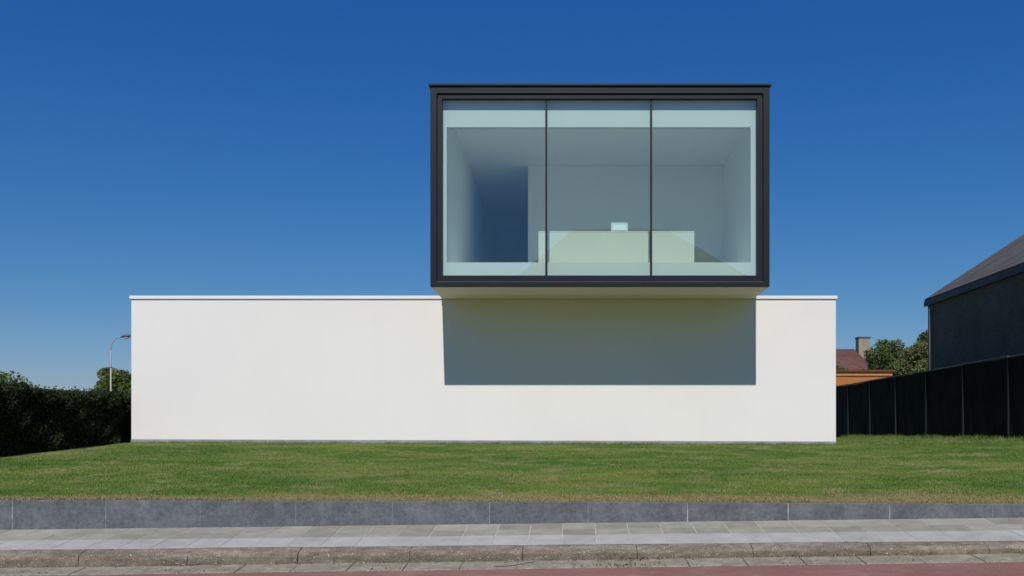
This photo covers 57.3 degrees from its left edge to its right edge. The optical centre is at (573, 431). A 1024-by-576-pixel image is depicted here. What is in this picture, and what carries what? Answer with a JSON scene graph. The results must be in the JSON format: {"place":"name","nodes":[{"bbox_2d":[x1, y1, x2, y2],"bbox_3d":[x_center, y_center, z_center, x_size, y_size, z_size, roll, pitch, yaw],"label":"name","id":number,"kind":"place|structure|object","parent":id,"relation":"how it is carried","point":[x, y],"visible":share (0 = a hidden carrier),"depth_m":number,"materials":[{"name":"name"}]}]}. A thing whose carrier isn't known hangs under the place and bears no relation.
{"place":"outdoors","nodes":[
{"label":"outdoors","id":0,"kind":"place"},
{"bbox_2d":[0,433,1023,503],"bbox_3d":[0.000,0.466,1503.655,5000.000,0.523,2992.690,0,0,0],"label":"ground","id":1,"kind":"structure","parent":0,"point":[1017,491],"depth_m":12.41,"materials":[{"name":"green plant"}]},
{"bbox_2d":[0,370,41,388],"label":"bushy tree","id":2,"kind":"object","parent":1,"relation":"on","point":[4,375],"visible":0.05,"depth_m":37.89,"materials":[{"name":"green plant"}]},
{"bbox_2d":[0,378,130,455],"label":"hedge","id":3,"kind":"object","parent":1,"relation":"on","point":[34,419],"visible":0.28,"depth_m":17.07,"materials":[{"name":"green plant"}]},
{"bbox_2d":[94,367,119,387],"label":"bushy tree","id":4,"kind":"object","parent":1,"relation":"on","point":[102,371],"visible":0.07,"depth_m":66.43,"materials":[{"name":"green plant"}]},
{"bbox_2d":[88,369,130,394],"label":"bushy tree","id":5,"kind":"object","parent":1,"relation":"on","point":[121,379],"visible":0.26,"depth_m":64.28,"materials":[{"name":"green plant"}]},
{"bbox_2d":[110,334,130,390],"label":"street lamp","id":6,"kind":"object","parent":1,"relation":"on","point":[126,336],"visible":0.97,"depth_m":59.97,"materials":[{"name":"grey metal"}]},
{"bbox_2d":[129,84,837,444],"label":"white house","id":7,"kind":"structure","parent":1,"relation":"on","point":[505,334],"depth_m":19.45,"materials":[{"name":"paint"}]},
{"bbox_2d":[430,86,769,286],"bbox_3d":[0.504,-4.701,17.938,6.491,3.829,0.163,0,0,0],"label":"window frame","id":8,"kind":"structure","parent":7,"relation":"in","point":[761,94],"depth_m":17.89,"materials":[{"name":"metal"}]},
{"bbox_2d":[538,231,693,261],"bbox_3d":[0.854,-3.518,18.930,3.112,0.974,0.620,0,0,0],"label":"desk","id":9,"kind":"object","parent":7,"relation":"in","point":[609,246],"visible":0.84,"depth_m":18.62,"materials":[{"name":"laminate"}]},
{"bbox_2d":[611,223,627,230],"bbox_3d":[0.925,-4.113,18.820,0.340,0.214,0.140,0,0,0],"label":"monitor","id":10,"kind":"object","parent":9,"relation":"on","point":[619,226],"visible":0.62,"depth_m":18.77,"materials":[{"name":"white plastic"}]},
{"bbox_2d":[0,500,1023,529],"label":"retaining wall","id":11,"kind":"structure","parent":1,"relation":"on","point":[58,514],"depth_m":9.58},
{"bbox_2d":[836,364,847,369],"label":"shrub","id":12,"kind":"object","parent":1,"relation":"on","point":[839,367],"visible":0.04,"depth_m":59.96,"materials":[{"name":"green plant"}]},
{"bbox_2d":[836,337,870,369],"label":"brown house","id":13,"kind":"structure","parent":1,"relation":"on","point":[851,359],"depth_m":79.22,"materials":[{"name":"brown tile"}]},
{"bbox_2d":[836,370,894,385],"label":"timber shed","id":14,"kind":"structure","parent":1,"relation":"on","point":[843,377],"depth_m":49.95,"materials":[{"name":"orange wood"}]},
{"bbox_2d":[859,344,900,375],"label":"broadleaf tree","id":15,"kind":"object","parent":1,"relation":"on","point":[880,359],"visible":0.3,"depth_m":69.55,"materials":[{"name":"green plant"}]},
{"bbox_2d":[865,338,904,369],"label":"broadleaf tree","id":16,"kind":"object","parent":1,"relation":"on","point":[896,349],"visible":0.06,"depth_m":71.70,"materials":[{"name":"green plant"}]},
{"bbox_2d":[892,340,927,375],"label":"broadleaf tree","id":17,"kind":"object","parent":1,"relation":"on","point":[907,356],"visible":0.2,"depth_m":69.47,"materials":[{"name":"green plant"}]},
{"bbox_2d":[912,358,927,373],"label":"broadleaf tree","id":18,"kind":"object","parent":1,"relation":"on","point":[922,365],"visible":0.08,"depth_m":60.84,"materials":[{"name":"green plant"}]},
{"bbox_2d":[915,330,927,359],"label":"broadleaf tree","id":19,"kind":"object","parent":1,"relation":"on","point":[923,336],"visible":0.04,"depth_m":71.43,"materials":[{"name":"green plant"}]},
{"bbox_2d":[836,354,1023,439],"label":"fence","id":20,"kind":"object","parent":1,"relation":"on","point":[982,398],"visible":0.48,"depth_m":25.27,"materials":[{"name":"black wood"}]},
{"bbox_2d":[924,234,1023,369],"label":"dark house","id":21,"kind":"structure","parent":1,"relation":"on","point":[976,313],"depth_m":26.75,"materials":[{"name":"brick"}]},
{"bbox_2d":[0,518,1023,549],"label":"pavement","id":22,"kind":"structure","parent":0,"point":[869,525],"depth_m":9.24,"materials":[{"name":"concrete"}]},
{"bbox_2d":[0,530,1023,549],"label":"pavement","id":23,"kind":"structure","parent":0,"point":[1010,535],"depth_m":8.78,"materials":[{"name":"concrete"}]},
{"bbox_2d":[0,0,1023,390],"label":"sky","id":24,"kind":"structure","parent":0,"point":[148,147],"materials":[{"name":"blue"}]},
{"bbox_2d":[48,562,1023,575],"bbox_3d":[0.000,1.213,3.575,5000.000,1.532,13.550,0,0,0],"label":"road","id":25,"kind":"structure","parent":0,"point":[976,569],"depth_m":7.83,"materials":[{"name":"red asphalt"}]},
{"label":"gutter bed","id":26,"kind":"structure","parent":25,"relation":"on","visible":0},
{"bbox_2d":[0,541,1023,567],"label":"kerb","id":27,"kind":"structure","parent":26,"relation":"on","point":[27,558],"depth_m":8.48,"materials":[{"name":"grey concrete"}]},
{"bbox_2d":[0,553,1023,575],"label":"gutter","id":28,"kind":"object","parent":26,"relation":"on","point":[690,562],"visible":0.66,"depth_m":8.26,"materials":[{"name":"concrete"}]},
{"bbox_2d":[22,553,940,573],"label":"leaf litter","id":29,"kind":"object","parent":28,"relation":"on","point":[801,555],"visible":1,"depth_m":8.29,"materials":[{"name":"brown plant"}]},
{"bbox_2d":[494,561,536,566],"bbox_3d":[-0.492,1.167,8.259,0.430,0.031,0.052,0,0,-21],"label":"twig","id":30,"kind":"object","parent":28,"relation":"on","point":[513,565],"visible":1,"depth_m":8.21,"materials":[{"name":"brown wood"}]}
]}

